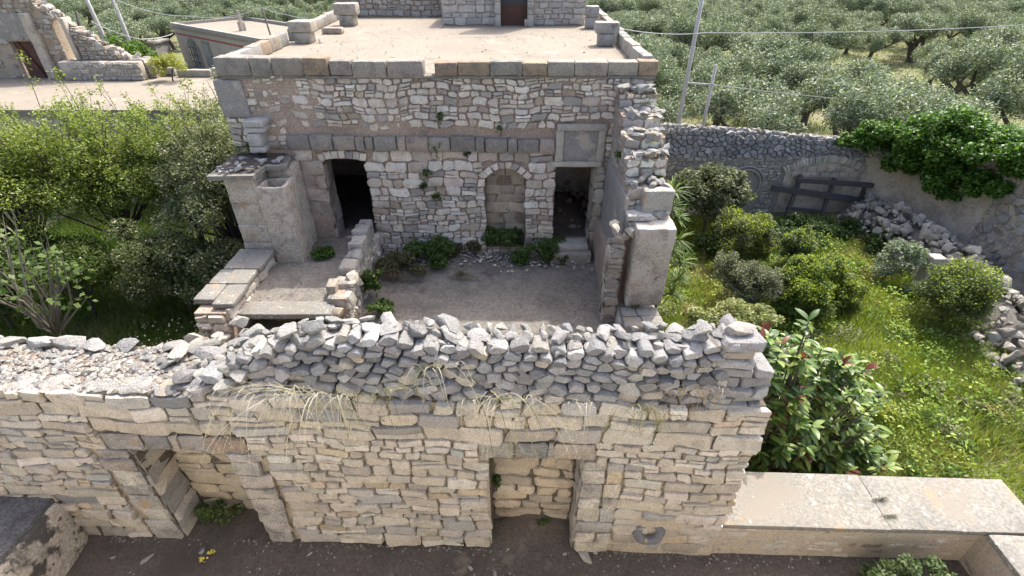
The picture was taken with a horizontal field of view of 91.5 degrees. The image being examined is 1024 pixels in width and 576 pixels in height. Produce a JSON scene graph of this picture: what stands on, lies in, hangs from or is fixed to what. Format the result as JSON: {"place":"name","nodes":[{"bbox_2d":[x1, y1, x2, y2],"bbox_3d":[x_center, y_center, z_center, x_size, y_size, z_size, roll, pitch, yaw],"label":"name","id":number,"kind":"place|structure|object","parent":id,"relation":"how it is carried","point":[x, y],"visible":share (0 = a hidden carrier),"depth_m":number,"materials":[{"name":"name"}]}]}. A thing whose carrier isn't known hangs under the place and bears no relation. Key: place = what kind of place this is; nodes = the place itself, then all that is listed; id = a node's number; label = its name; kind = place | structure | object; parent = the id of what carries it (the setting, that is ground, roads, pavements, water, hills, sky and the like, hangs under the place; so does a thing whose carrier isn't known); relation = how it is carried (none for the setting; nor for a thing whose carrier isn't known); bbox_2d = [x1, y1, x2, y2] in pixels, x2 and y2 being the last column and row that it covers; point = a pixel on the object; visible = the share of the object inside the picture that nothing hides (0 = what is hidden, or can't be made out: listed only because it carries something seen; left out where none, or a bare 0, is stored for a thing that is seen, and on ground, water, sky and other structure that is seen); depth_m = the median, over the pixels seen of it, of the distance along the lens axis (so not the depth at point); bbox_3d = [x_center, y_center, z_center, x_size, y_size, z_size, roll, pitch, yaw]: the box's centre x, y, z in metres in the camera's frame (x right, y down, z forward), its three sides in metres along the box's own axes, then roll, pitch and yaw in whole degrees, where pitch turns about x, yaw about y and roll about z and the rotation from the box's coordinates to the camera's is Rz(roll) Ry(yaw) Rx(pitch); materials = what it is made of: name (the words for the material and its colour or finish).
{"place":"outdoors","nodes":[
{"label":"outdoors","id":0,"kind":"place"},
{"bbox_2d":[0,201,234,346],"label":"yard grass","id":1,"kind":"structure","parent":0,"point":[117,309],"depth_m":13.96,"materials":[{"name":"green plant"}]},
{"bbox_2d":[335,0,441,16],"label":"roof back wall","id":2,"kind":"structure","parent":0,"point":[400,8],"depth_m":18.45,"materials":[{"name":"stone"}]},
{"bbox_2d":[219,252,615,345],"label":"courtyard floor","id":3,"kind":"structure","parent":0,"point":[491,285],"depth_m":11.21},
{"bbox_2d":[327,219,380,323],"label":"tumbled wall","id":4,"kind":"structure","parent":3,"relation":"on","point":[348,298],"depth_m":10.56,"materials":[{"name":"stone"}]},
{"bbox_2d":[360,268,384,297],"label":"weed","id":5,"kind":"object","parent":3,"relation":"on","point":[369,278],"visible":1,"depth_m":10.70,"materials":[{"name":"green plant"}]},
{"bbox_2d":[374,250,428,275],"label":"weed","id":6,"kind":"object","parent":3,"relation":"on","point":[393,261],"visible":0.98,"depth_m":11.61,"materials":[{"name":"green plant"}]},
{"bbox_2d":[403,234,455,268],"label":"weed","id":7,"kind":"object","parent":3,"relation":"on","point":[438,248],"visible":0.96,"depth_m":11.81,"materials":[{"name":"green plant"}]},
{"bbox_2d":[381,252,592,273],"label":"courtyard chips","id":8,"kind":"object","parent":3,"relation":"on","point":[477,254],"visible":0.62,"depth_m":12.12,"materials":[{"name":"stone"}]},
{"bbox_2d":[494,228,566,265],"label":"weed","id":9,"kind":"object","parent":3,"relation":"on","point":[546,247],"visible":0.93,"depth_m":11.97,"materials":[{"name":"green plant"}]},
{"bbox_2d":[0,1,1023,498],"bbox_3d":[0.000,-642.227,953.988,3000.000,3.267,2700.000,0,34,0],"label":"ground","id":10,"kind":"structure","parent":0,"point":[900,67],"depth_m":15.07,"materials":[{"name":"green plant"}]},
{"bbox_2d":[0,102,81,292],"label":"leafy tree","id":11,"kind":"object","parent":10,"relation":"on","point":[30,226],"visible":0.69,"depth_m":12.68,"materials":[{"name":"green plant"}]},
{"bbox_2d":[0,210,96,336],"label":"fig tree","id":12,"kind":"object","parent":10,"relation":"on","point":[49,321],"visible":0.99,"depth_m":11.05,"materials":[{"name":"green plant"}]},
{"bbox_2d":[0,232,124,318],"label":"shrub","id":13,"kind":"object","parent":10,"relation":"on","point":[98,262],"visible":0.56,"depth_m":12.64,"materials":[{"name":"green plant"}]},
{"bbox_2d":[0,50,168,265],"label":"leafy tree","id":14,"kind":"object","parent":10,"relation":"on","point":[83,169],"visible":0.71,"depth_m":12.92,"materials":[{"name":"green plant"}]},
{"bbox_2d":[72,8,142,47],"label":"olive tree","id":15,"kind":"object","parent":10,"relation":"on","point":[114,25],"visible":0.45,"depth_m":35.89,"materials":[{"name":"green plant"}]},
{"bbox_2d":[0,67,220,202],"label":"outbuilding","id":16,"kind":"structure","parent":10,"relation":"on","point":[14,91],"depth_m":20.05,"materials":[{"name":"paint"}]},
{"bbox_2d":[0,0,161,80],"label":"ruined gable","id":17,"kind":"structure","parent":16,"relation":"on","point":[44,36],"depth_m":21.68,"materials":[{"name":"stone"}]},
{"bbox_2d":[13,41,47,77],"bbox_3d":[-21.225,-10.132,22.111,1.000,1.534,0.110,0,34,0],"label":"door","id":18,"kind":"structure","parent":17,"relation":"in","point":[27,46],"depth_m":22.09,"materials":[{"name":"wood"}]},
{"bbox_2d":[147,51,187,80],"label":"broom bush","id":19,"kind":"object","parent":16,"relation":"on","point":[159,64],"visible":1,"depth_m":21.50,"materials":[{"name":"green plant"}]},
{"bbox_2d":[104,34,162,60],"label":"fig bush","id":20,"kind":"object","parent":10,"relation":"on","point":[142,49],"visible":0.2,"depth_m":26.82,"materials":[{"name":"green plant"}]},
{"bbox_2d":[79,77,230,244],"bbox_3d":[-9.805,-2.908,14.377,3.972,5.897,3.233,-12,36,-17],"label":"leafy tree","id":21,"kind":"object","parent":10,"relation":"on","point":[147,144],"visible":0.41,"depth_m":13.23,"materials":[{"name":"green plant"}]},
{"bbox_2d":[126,1,183,37],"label":"olive tree","id":22,"kind":"object","parent":10,"relation":"on","point":[170,9],"visible":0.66,"depth_m":51.27,"materials":[{"name":"green plant"}]},
{"bbox_2d":[140,14,181,49],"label":"olive tree","id":23,"kind":"object","parent":10,"relation":"on","point":[160,23],"visible":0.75,"depth_m":48.02,"materials":[{"name":"green plant"}]},
{"bbox_2d":[103,217,222,312],"bbox_3d":[-8.737,-0.495,13.270,3.059,3.162,2.665,0,34,0],"label":"shrub","id":24,"kind":"object","parent":10,"relation":"on","point":[167,253],"visible":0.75,"depth_m":12.54,"materials":[{"name":"green plant"}]},
{"bbox_2d":[145,92,243,244],"bbox_3d":[-7.796,-2.219,13.406,3.134,5.840,3.451,26,42,33],"label":"leafy tree","id":25,"kind":"object","parent":10,"relation":"on","point":[208,155],"visible":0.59,"depth_m":12.48,"materials":[{"name":"green plant"}]},
{"bbox_2d":[175,3,224,19],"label":"olive tree","id":26,"kind":"object","parent":10,"relation":"on","point":[206,9],"visible":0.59,"depth_m":51.38,"materials":[{"name":"green plant"}]},
{"bbox_2d":[186,200,244,305],"bbox_3d":[-6.842,-0.450,12.624,2.441,3.806,1.814,0,34,0],"label":"shrub","id":27,"kind":"object","parent":10,"relation":"on","point":[211,264],"visible":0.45,"depth_m":12.16,"materials":[{"name":"green plant"}]},
{"bbox_2d":[170,10,288,68],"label":"farm building","id":28,"kind":"structure","parent":10,"relation":"on","point":[202,43],"depth_m":40.42,"materials":[{"name":"paint"}]},
{"bbox_2d":[237,3,301,21],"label":"olive tree","id":29,"kind":"object","parent":10,"relation":"on","point":[275,16],"visible":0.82,"depth_m":45.16,"materials":[{"name":"green plant"}]},
{"bbox_2d":[212,2,658,263],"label":"stone house","id":30,"kind":"structure","parent":10,"relation":"on","point":[358,136],"depth_m":11.04,"materials":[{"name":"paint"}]},
{"bbox_2d":[441,0,585,26],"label":"rooftop gatehouse","id":31,"kind":"object","parent":30,"relation":"on","point":[525,13],"visible":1,"depth_m":16.34,"materials":[{"name":"stone"}]},
{"bbox_2d":[501,6,526,24],"bbox_3d":[0.070,-9.898,15.867,0.900,2.750,0.050,0,34,0],"label":"door","id":32,"kind":"structure","parent":31,"relation":"in","point":[510,15],"depth_m":16.46,"materials":[{"name":"wood"}]},
{"bbox_2d":[592,83,676,332],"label":"ruined wall","id":33,"kind":"structure","parent":10,"relation":"on","point":[635,229],"depth_m":9.59,"materials":[{"name":"stone"}]},
{"bbox_2d":[615,4,679,37],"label":"olive tree","id":34,"kind":"object","parent":10,"relation":"on","point":[658,23],"visible":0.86,"depth_m":42.49,"materials":[{"name":"green plant"}]},
{"bbox_2d":[632,33,688,75],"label":"olive tree","id":35,"kind":"object","parent":10,"relation":"on","point":[671,52],"visible":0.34,"depth_m":29.09,"materials":[{"name":"green plant"}]},
{"bbox_2d":[656,92,689,123],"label":"olive tree","id":36,"kind":"object","parent":10,"relation":"on","point":[670,110],"visible":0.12,"depth_m":21.68,"materials":[{"name":"green plant"}]},
{"bbox_2d":[654,175,696,311],"bbox_3d":[3.610,-0.402,11.559,1.417,4.722,1.186,0,34,0],"label":"yucca","id":37,"kind":"object","parent":10,"relation":"on","point":[678,276],"visible":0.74,"depth_m":11.25,"materials":[{"name":"green plant"}]},
{"bbox_2d":[653,57,707,119],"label":"olive tree","id":38,"kind":"object","parent":10,"relation":"on","point":[672,83],"visible":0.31,"depth_m":24.39,"materials":[{"name":"green plant"}]},
{"bbox_2d":[676,0,703,124],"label":"utility pole","id":39,"kind":"object","parent":10,"relation":"on","point":[691,54],"visible":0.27,"depth_m":18.09,"materials":[{"name":"concrete"}]},
{"bbox_2d":[624,24,1023,34],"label":"overhead wire","id":40,"kind":"object","parent":39,"relation":"attached to","point":[811,32],"visible":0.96,"depth_m":18.66,"materials":[{"name":"metal"}]},
{"bbox_2d":[662,41,722,105],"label":"olive tree","id":41,"kind":"object","parent":10,"relation":"on","point":[698,56],"visible":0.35,"depth_m":30.75,"materials":[{"name":"green plant"}]},
{"bbox_2d":[662,9,743,62],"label":"olive tree","id":42,"kind":"object","parent":10,"relation":"on","point":[680,24],"visible":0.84,"depth_m":33.54,"materials":[{"name":"green plant"}]},
{"bbox_2d":[674,8,743,53],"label":"olive tree","id":43,"kind":"object","parent":10,"relation":"on","point":[728,17],"visible":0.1,"depth_m":37.08,"materials":[{"name":"green plant"}]},
{"bbox_2d":[674,160,757,232],"bbox_3d":[6.928,-2.944,17.239,2.641,2.734,2.480,23,41,30],"label":"loquat bush","id":44,"kind":"object","parent":10,"relation":"on","point":[711,189],"visible":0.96,"depth_m":16.59,"materials":[{"name":"green plant"}]},
{"bbox_2d":[685,1,749,47],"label":"olive tree","id":45,"kind":"object","parent":10,"relation":"on","point":[718,11],"visible":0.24,"depth_m":41.30,"materials":[{"name":"green plant"}]},
{"bbox_2d":[675,56,761,126],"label":"olive tree","id":46,"kind":"object","parent":10,"relation":"on","point":[703,73],"visible":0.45,"depth_m":25.21,"materials":[{"name":"green plant"}]},
{"bbox_2d":[692,225,754,255],"bbox_3d":[7.053,-1.573,16.673,1.828,1.101,1.428,-19,39,-25],"label":"nettle patch","id":47,"kind":"object","parent":10,"relation":"on","point":[712,243],"visible":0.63,"depth_m":16.41,"materials":[{"name":"green plant"}]},
{"bbox_2d":[682,296,785,328],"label":"variegated bush","id":48,"kind":"object","parent":10,"relation":"on","point":[739,310],"visible":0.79,"depth_m":12.33,"materials":[{"name":"green plant"}]},
{"bbox_2d":[711,205,780,264],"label":"rounded shrub","id":49,"kind":"object","parent":10,"relation":"on","point":[757,231],"visible":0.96,"depth_m":15.21,"materials":[{"name":"green plant"}]},
{"bbox_2d":[712,249,787,306],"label":"rounded shrub","id":50,"kind":"object","parent":10,"relation":"on","point":[751,282],"visible":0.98,"depth_m":13.21,"materials":[{"name":"green plant"}]},
{"bbox_2d":[693,74,812,134],"bbox_3d":[10.869,-6.736,21.780,4.438,4.215,5.320,-8,35,-12],"label":"olive tree","id":51,"kind":"object","parent":10,"relation":"on","point":[775,114],"visible":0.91,"depth_m":21.42,"materials":[{"name":"green plant"}]},
{"bbox_2d":[660,122,871,213],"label":"garden wall","id":52,"kind":"structure","parent":10,"relation":"on","point":[767,161],"depth_m":18.27,"materials":[{"name":"stone"}]},
{"bbox_2d":[745,10,795,39],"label":"olive tree","id":53,"kind":"object","parent":10,"relation":"on","point":[775,22],"visible":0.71,"depth_m":41.87,"materials":[{"name":"green plant"}]},
{"bbox_2d":[716,28,829,121],"bbox_3d":[14.160,-11.682,28.301,5.488,5.057,5.457,-4,34,-5],"label":"olive tree","id":54,"kind":"object","parent":10,"relation":"on","point":[748,62],"visible":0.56,"depth_m":27.64,"materials":[{"name":"green plant"}]},
{"bbox_2d":[769,223,817,272],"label":"rounded shrub","id":55,"kind":"object","parent":10,"relation":"on","point":[802,241],"visible":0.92,"depth_m":14.50,"materials":[{"name":"green plant"}]},
{"bbox_2d":[759,253,836,320],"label":"rounded shrub","id":56,"kind":"object","parent":10,"relation":"on","point":[806,279],"visible":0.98,"depth_m":12.95,"materials":[{"name":"green plant"}]},
{"bbox_2d":[769,211,835,233],"bbox_3d":[10.358,-2.274,18.038,2.829,0.719,1.590,0,34,0],"label":"nettle patch","id":57,"kind":"object","parent":10,"relation":"on","point":[815,222],"visible":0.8,"depth_m":18.02,"materials":[{"name":"green plant"}]},
{"bbox_2d":[784,1,851,48],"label":"olive tree","id":58,"kind":"object","parent":10,"relation":"on","point":[836,18],"visible":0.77,"depth_m":42.59,"materials":[{"name":"green plant"}]},
{"bbox_2d":[770,175,874,218],"bbox_3d":[11.495,-3.386,18.765,3.723,1.683,0.517,0,34,0],"label":"timber frame","id":59,"kind":"object","parent":10,"relation":"on","point":[828,195],"visible":0.77,"depth_m":18.59,"materials":[{"name":"wood"}]},
{"bbox_2d":[744,308,903,475],"bbox_3d":[4.417,2.058,7.942,3.801,4.582,1.809,0,34,0],"label":"rubber tree","id":60,"kind":"object","parent":10,"relation":"on","point":[814,432],"visible":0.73,"depth_m":7.51,"materials":[{"name":"green plant"}]},
{"bbox_2d":[759,37,898,134],"bbox_3d":[15.290,-9.726,25.575,4.774,5.026,5.942,-17,38,-23],"label":"olive tree","id":61,"kind":"object","parent":10,"relation":"on","point":[794,74],"visible":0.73,"depth_m":24.55,"materials":[{"name":"green plant"}]},
{"bbox_2d":[792,18,867,51],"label":"olive tree","id":62,"kind":"object","parent":10,"relation":"on","point":[834,40],"visible":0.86,"depth_m":34.61,"materials":[{"name":"green plant"}]},
{"bbox_2d":[814,248,851,307],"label":"rounded shrub","id":63,"kind":"object","parent":10,"relation":"on","point":[839,274],"visible":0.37,"depth_m":13.29,"materials":[{"name":"green plant"}]},
{"bbox_2d":[657,230,1023,504],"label":"weed clumps","id":64,"kind":"object","parent":10,"relation":"on","point":[913,468],"visible":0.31,"depth_m":11.23,"materials":[{"name":"green plant"}]},
{"bbox_2d":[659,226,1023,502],"bbox_3d":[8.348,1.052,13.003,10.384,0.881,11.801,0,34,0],"label":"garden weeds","id":65,"kind":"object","parent":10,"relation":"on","point":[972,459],"visible":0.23,"depth_m":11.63,"materials":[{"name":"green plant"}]},
{"bbox_2d":[821,216,871,242],"bbox_3d":[11.985,-2.127,17.791,2.017,0.763,1.539,-13,36,-18],"label":"nettle patch","id":66,"kind":"object","parent":10,"relation":"on","point":[850,225],"visible":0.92,"depth_m":17.55,"materials":[{"name":"green plant"}]},
{"bbox_2d":[830,279,869,319],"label":"rounded shrub","id":67,"kind":"object","parent":10,"relation":"on","point":[848,295],"visible":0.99,"depth_m":13.24,"materials":[{"name":"green plant"}]},
{"bbox_2d":[791,70,929,134],"bbox_3d":[14.404,-6.450,20.878,4.548,4.955,5.662,3,34,4],"label":"olive tree","id":68,"kind":"object","parent":10,"relation":"on","point":[849,115],"visible":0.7,"depth_m":18.96,"materials":[{"name":"green plant"}]},
{"bbox_2d":[862,231,909,256],"bbox_3d":[12.553,-1.510,16.748,1.769,0.909,1.477,0,34,0],"label":"nettle patch","id":69,"kind":"object","parent":10,"relation":"on","point":[876,242],"visible":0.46,"depth_m":16.55,"materials":[{"name":"green plant"}]},
{"bbox_2d":[861,25,914,61],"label":"olive tree","id":70,"kind":"object","parent":10,"relation":"on","point":[877,38],"visible":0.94,"depth_m":42.13,"materials":[{"name":"green plant"}]},
{"bbox_2d":[865,0,926,44],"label":"olive tree","id":71,"kind":"object","parent":10,"relation":"on","point":[892,7],"visible":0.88,"depth_m":50.40,"materials":[{"name":"green plant"}]},
{"bbox_2d":[870,237,930,278],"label":"bush","id":72,"kind":"object","parent":10,"relation":"on","point":[916,251],"visible":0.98,"depth_m":14.43,"materials":[{"name":"green plant"}]},
{"bbox_2d":[884,11,950,62],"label":"olive tree","id":73,"kind":"object","parent":10,"relation":"on","point":[902,21],"visible":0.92,"depth_m":42.96,"materials":[{"name":"green plant"}]},
{"bbox_2d":[841,68,1000,120],"bbox_3d":[17.836,-7.239,22.220,5.224,4.390,5.253,-8,35,-11],"label":"olive tree","id":74,"kind":"object","parent":10,"relation":"on","point":[947,101],"visible":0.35,"depth_m":21.69,"materials":[{"name":"green plant"}]},
{"bbox_2d":[836,191,1023,402],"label":"stone heap","id":75,"kind":"object","parent":10,"relation":"on","point":[933,237],"visible":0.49,"depth_m":14.94,"materials":[{"name":"stone"}]},
{"bbox_2d":[846,142,1023,295],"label":"side garden wall","id":76,"kind":"structure","parent":10,"relation":"on","point":[993,228],"depth_m":15.69,"materials":[{"name":"paint"}]},
{"bbox_2d":[834,103,1023,201],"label":"ivy","id":77,"kind":"object","parent":76,"relation":"attached to","point":[942,143],"visible":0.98,"depth_m":15.59,"materials":[{"name":"green plant"}]},
{"bbox_2d":[911,36,983,84],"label":"olive tree","id":78,"kind":"object","parent":10,"relation":"on","point":[954,43],"visible":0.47,"depth_m":36.13,"materials":[{"name":"green plant"}]},
{"bbox_2d":[892,253,1009,344],"bbox_3d":[11.304,0.222,12.757,2.256,2.336,1.982,0,34,0],"label":"rounded shrub","id":79,"kind":"object","parent":10,"relation":"on","point":[969,289],"visible":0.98,"depth_m":12.36,"materials":[{"name":"green plant"}]},
{"bbox_2d":[915,43,1001,94],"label":"olive tree","id":80,"kind":"object","parent":10,"relation":"on","point":[943,52],"visible":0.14,"depth_m":29.97,"materials":[{"name":"green plant"}]},
{"bbox_2d":[927,35,1023,107],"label":"olive tree","id":81,"kind":"object","parent":10,"relation":"on","point":[973,57],"visible":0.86,"depth_m":26.03,"materials":[{"name":"green plant"}]},
{"bbox_2d":[947,6,1023,39],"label":"olive tree","id":82,"kind":"object","parent":10,"relation":"on","point":[970,17],"visible":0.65,"depth_m":39.23,"materials":[{"name":"green plant"}]},
{"bbox_2d":[967,67,1023,126],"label":"olive tree","id":83,"kind":"object","parent":10,"relation":"on","point":[1006,97],"visible":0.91,"depth_m":21.48,"materials":[{"name":"green plant"}]},
{"bbox_2d":[979,24,1023,89],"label":"olive tree","id":84,"kind":"object","parent":10,"relation":"on","point":[1010,35],"visible":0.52,"depth_m":31.67,"materials":[{"name":"green plant"}]},
{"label":"courtyard base","id":85,"kind":"structure","parent":10,"relation":"on","visible":0},
{"bbox_2d":[183,249,276,345],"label":"slab topped wall","id":86,"kind":"structure","parent":85,"relation":"on","point":[224,295],"depth_m":9.62,"materials":[{"name":"stone"}]},
{"bbox_2d":[206,153,317,262],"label":"flue pier","id":87,"kind":"structure","parent":85,"relation":"on","point":[268,197],"depth_m":10.66,"materials":[{"name":"paint"}]},
{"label":"raised walk base","id":88,"kind":"structure","parent":85,"relation":"on","visible":0},
{"bbox_2d":[238,301,335,318],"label":"stone sill","id":89,"kind":"structure","parent":88,"relation":"on","point":[282,309],"depth_m":9.74,"materials":[{"name":"stone"}]},
{"bbox_2d":[250,238,351,300],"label":"raised walk","id":90,"kind":"structure","parent":88,"relation":"on","point":[295,272],"depth_m":10.69,"materials":[{"name":"grey stone"}]},
{"bbox_2d":[66,507,968,575],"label":"terrace floor","id":91,"kind":"structure","parent":0,"point":[519,537],"depth_m":6.43,"materials":[{"name":"brown soil"}]},
{"bbox_2d":[0,496,87,575],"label":"masonry bench","id":92,"kind":"object","parent":91,"relation":"on","point":[39,536],"visible":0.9,"depth_m":6.03,"materials":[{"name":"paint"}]},
{"bbox_2d":[193,498,243,527],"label":"weed","id":93,"kind":"object","parent":91,"relation":"on","point":[204,516],"visible":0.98,"depth_m":6.73,"materials":[{"name":"green plant"}]},
{"bbox_2d":[0,335,771,555],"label":"rubble wall","id":94,"kind":"structure","parent":91,"relation":"on","point":[92,457],"depth_m":5.67,"materials":[{"name":"stone"}]},
{"bbox_2d":[0,344,226,394],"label":"wall top chips","id":95,"kind":"object","parent":94,"relation":"on","point":[124,368],"depth_m":5.45,"materials":[{"name":"stone"}]},
{"bbox_2d":[196,381,359,480],"bbox_3d":[-2.147,1.309,4.543,1.380,0.945,0.572,0,34,0],"label":"grass tuft","id":96,"kind":"object","parent":94,"relation":"on","point":[276,407],"visible":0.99,"depth_m":4.51,"materials":[{"name":"plant"}]},
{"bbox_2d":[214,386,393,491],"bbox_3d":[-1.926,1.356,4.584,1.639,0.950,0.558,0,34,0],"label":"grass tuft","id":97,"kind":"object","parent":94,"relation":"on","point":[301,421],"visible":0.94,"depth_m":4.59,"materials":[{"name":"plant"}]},
{"bbox_2d":[161,311,773,410],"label":"dry stone parapet","id":98,"kind":"structure","parent":94,"relation":"on","point":[601,365],"depth_m":4.89,"materials":[{"name":"stone"}]},
{"bbox_2d":[422,391,590,474],"bbox_3d":[-0.021,1.354,4.646,1.601,0.877,0.527,5,35,7],"label":"grass tuft","id":99,"kind":"object","parent":94,"relation":"on","point":[497,399],"visible":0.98,"depth_m":4.61,"materials":[{"name":"plant"}]},
{"bbox_2d":[593,403,684,449],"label":"grass tuft","id":100,"kind":"object","parent":94,"relation":"on","point":[654,412],"visible":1,"depth_m":4.70,"materials":[{"name":"plant"}]},
{"bbox_2d":[102,536,874,565],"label":"wall foot chips","id":101,"kind":"object","parent":91,"relation":"on","point":[483,549],"depth_m":6.53,"materials":[{"name":"stone"}]},
{"bbox_2d":[713,472,1023,575],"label":"coped parapet","id":102,"kind":"structure","parent":91,"relation":"on","point":[974,527],"depth_m":6.27,"materials":[{"name":"stone"}]},
{"bbox_2d":[858,552,956,575],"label":"bush","id":103,"kind":"object","parent":91,"relation":"on","point":[909,566],"visible":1,"depth_m":5.88,"materials":[{"name":"green plant"}]},
{"bbox_2d":[655,26,1023,134],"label":"grove grass","id":104,"kind":"structure","parent":0,"point":[848,53],"depth_m":40.96,"materials":[{"name":"green plant"}]},
{"bbox_2d":[659,212,1023,503],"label":"garden grass","id":105,"kind":"structure","parent":0,"point":[980,440],"depth_m":11.95,"materials":[{"name":"green plant"}]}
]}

